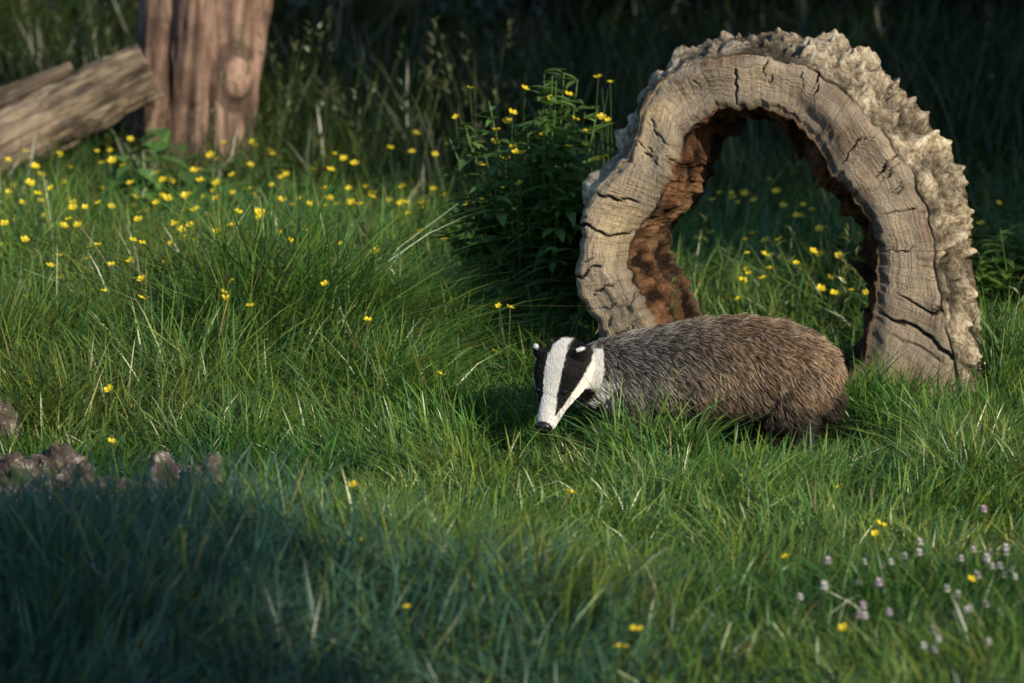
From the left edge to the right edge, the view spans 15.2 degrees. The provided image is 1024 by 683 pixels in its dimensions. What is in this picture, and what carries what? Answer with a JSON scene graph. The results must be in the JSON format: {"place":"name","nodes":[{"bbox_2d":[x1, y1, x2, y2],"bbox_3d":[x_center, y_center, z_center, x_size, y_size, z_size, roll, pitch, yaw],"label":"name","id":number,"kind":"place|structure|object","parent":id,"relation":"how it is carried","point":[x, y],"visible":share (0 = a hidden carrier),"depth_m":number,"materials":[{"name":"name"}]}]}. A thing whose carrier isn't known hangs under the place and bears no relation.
{"place":"outdoors","nodes":[
{"label":"outdoors","id":0,"kind":"place"},
{"bbox_2d":[0,0,1023,682],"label":"ground","id":1,"kind":"structure","parent":0,"point":[579,434],"depth_m":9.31,"materials":[{"name":"green plant"}]},
{"bbox_2d":[0,395,18,452],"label":"rock","id":2,"kind":"object","parent":1,"relation":"on","point":[7,409],"visible":0.48,"depth_m":8.84,"materials":[{"name":"stone"}]},
{"bbox_2d":[0,451,43,485],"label":"rock","id":3,"kind":"object","parent":1,"relation":"on","point":[17,459],"visible":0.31,"depth_m":8.38,"materials":[{"name":"stone"}]},
{"bbox_2d":[0,476,57,501],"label":"rock","id":4,"kind":"object","parent":1,"relation":"on","point":[17,487],"visible":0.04,"depth_m":8.16,"materials":[{"name":"stone"}]},
{"bbox_2d":[28,442,95,476],"bbox_3d":[-1.001,0.305,8.525,0.158,0.172,0.124,0,8,0],"label":"rock","id":5,"kind":"object","parent":1,"relation":"on","point":[66,452],"visible":0.3,"depth_m":8.49,"materials":[{"name":"stone"}]},
{"bbox_2d":[0,43,163,185],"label":"fallen log","id":6,"kind":"object","parent":1,"relation":"on","point":[99,94],"visible":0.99,"depth_m":13.39,"materials":[{"name":"brown wood"}]},
{"bbox_2d":[53,461,112,499],"bbox_3d":[-0.928,0.347,8.244,0.152,0.181,0.119,0,8,0],"label":"rock","id":7,"kind":"object","parent":1,"relation":"on","point":[63,471],"visible":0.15,"depth_m":8.22,"materials":[{"name":"stone"}]},
{"bbox_2d":[85,476,152,505],"bbox_3d":[-0.837,0.362,8.128,0.205,0.158,0.112,1,8,9],"label":"rock","id":8,"kind":"object","parent":1,"relation":"on","point":[118,485],"visible":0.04,"depth_m":8.10,"materials":[{"name":"stone"}]},
{"bbox_2d":[139,450,185,498],"bbox_3d":[-0.728,0.325,8.269,0.153,0.188,0.126,0,8,0],"label":"rock","id":9,"kind":"object","parent":1,"relation":"on","point":[155,459],"visible":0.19,"depth_m":8.24,"materials":[{"name":"stone"}]},
{"bbox_2d":[81,122,257,225],"bbox_3d":[-1.151,-0.492,12.809,0.580,0.483,0.606,5,9,32],"label":"nettle plant","id":10,"kind":"object","parent":1,"relation":"on","point":[156,149],"visible":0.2,"depth_m":12.74,"materials":[{"name":"green plant"}]},
{"bbox_2d":[118,0,272,176],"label":"tree stump","id":11,"kind":"object","parent":1,"relation":"on","point":[187,47],"visible":0.4,"depth_m":13.62,"materials":[{"name":"brown wood"}]},
{"bbox_2d":[182,451,224,497],"bbox_3d":[-0.655,0.337,8.225,0.125,0.210,0.118,-4,9,-27],"label":"rock","id":12,"kind":"object","parent":1,"relation":"on","point":[215,461],"visible":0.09,"depth_m":8.20,"materials":[{"name":"stone"}]},
{"bbox_2d":[220,475,291,502],"bbox_3d":[-0.556,0.360,8.143,0.191,0.152,0.162,-3,8,-19],"label":"rock","id":13,"kind":"object","parent":1,"relation":"on","point":[257,480],"visible":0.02,"depth_m":8.13,"materials":[{"name":"stone"}]},
{"bbox_2d":[192,149,358,226],"bbox_3d":[-0.791,-0.451,12.966,0.514,0.404,0.621,3,8,18],"label":"nettle plant","id":14,"kind":"object","parent":1,"relation":"on","point":[273,167],"visible":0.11,"depth_m":12.93,"materials":[{"name":"green plant"}]},
{"bbox_2d":[386,243,459,280],"bbox_3d":[-0.229,-0.167,11.260,0.782,0.232,0.659,-6,10,-36],"label":"nettle plant","id":15,"kind":"object","parent":1,"relation":"on","point":[425,254],"depth_m":11.34,"materials":[{"name":"green plant"}]},
{"bbox_2d":[434,249,576,343],"bbox_3d":[-0.032,-0.072,10.237,0.411,0.353,0.439,0,8,0],"label":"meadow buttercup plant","id":16,"kind":"object","parent":1,"relation":"on","point":[537,289],"visible":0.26,"depth_m":10.21,"materials":[{"name":"green plant"}]},
{"bbox_2d":[0,74,1020,680],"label":"buttercups","id":17,"kind":"object","parent":1,"relation":"on","point":[420,202],"visible":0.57,"depth_m":10.83,"materials":[{"name":"yellow plant"}]},
{"bbox_2d":[0,0,1023,64],"bbox_3d":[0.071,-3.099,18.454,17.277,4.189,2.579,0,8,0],"label":"hedge","id":18,"kind":"object","parent":1,"relation":"on","point":[599,9],"visible":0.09,"depth_m":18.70,"materials":[{"name":"green plant"}]},
{"bbox_2d":[0,0,1023,463],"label":"tall grass","id":19,"kind":"structure","parent":1,"relation":"on","point":[936,92],"depth_m":14.48,"materials":[{"name":"green plant"}]},
{"bbox_2d":[426,68,622,340],"bbox_3d":[0.116,-0.335,10.440,0.704,0.821,0.683,0,8,0],"label":"bush","id":20,"kind":"object","parent":1,"relation":"on","point":[546,212],"visible":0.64,"depth_m":10.34,"materials":[{"name":"green plant"}]},
{"bbox_2d":[542,0,649,43],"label":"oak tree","id":21,"kind":"object","parent":1,"relation":"on","point":[575,10],"depth_m":22.68,"materials":[{"name":"green plant"}]},
{"bbox_2d":[532,312,849,451],"bbox_3d":[0.405,0.104,9.113,0.763,0.300,0.283,-2,8,-11],"label":"badger","id":22,"kind":"object","parent":1,"relation":"on","point":[791,371],"visible":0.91,"depth_m":9.03,"materials":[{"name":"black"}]},
{"bbox_2d":[575,27,988,402],"bbox_3d":[0.685,-0.253,9.720,1.041,1.066,0.402,2,8,14],"label":"hollow log","id":23,"kind":"object","parent":1,"relation":"on","point":[868,141],"visible":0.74,"depth_m":9.56,"materials":[{"name":"brown wood"}]},
{"bbox_2d":[806,225,1022,279],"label":"nettle plant","id":24,"kind":"object","parent":1,"relation":"on","point":[837,233],"visible":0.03,"depth_m":11.50,"materials":[{"name":"green plant"}]},
{"bbox_2d":[971,219,1023,329],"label":"nettle plant","id":25,"kind":"object","parent":1,"relation":"on","point":[997,256],"visible":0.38,"depth_m":10.48,"materials":[{"name":"green plant"}]},
{"bbox_2d":[993,176,1023,241],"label":"nettle plant","id":26,"kind":"object","parent":1,"relation":"on","point":[1016,178],"visible":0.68,"depth_m":12.17,"materials":[{"name":"green plant"}]},
{"bbox_2d":[24,345,1019,682],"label":"clover","id":27,"kind":"object","parent":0,"point":[986,557],"depth_m":7.13,"materials":[{"name":"plant"}]}
]}

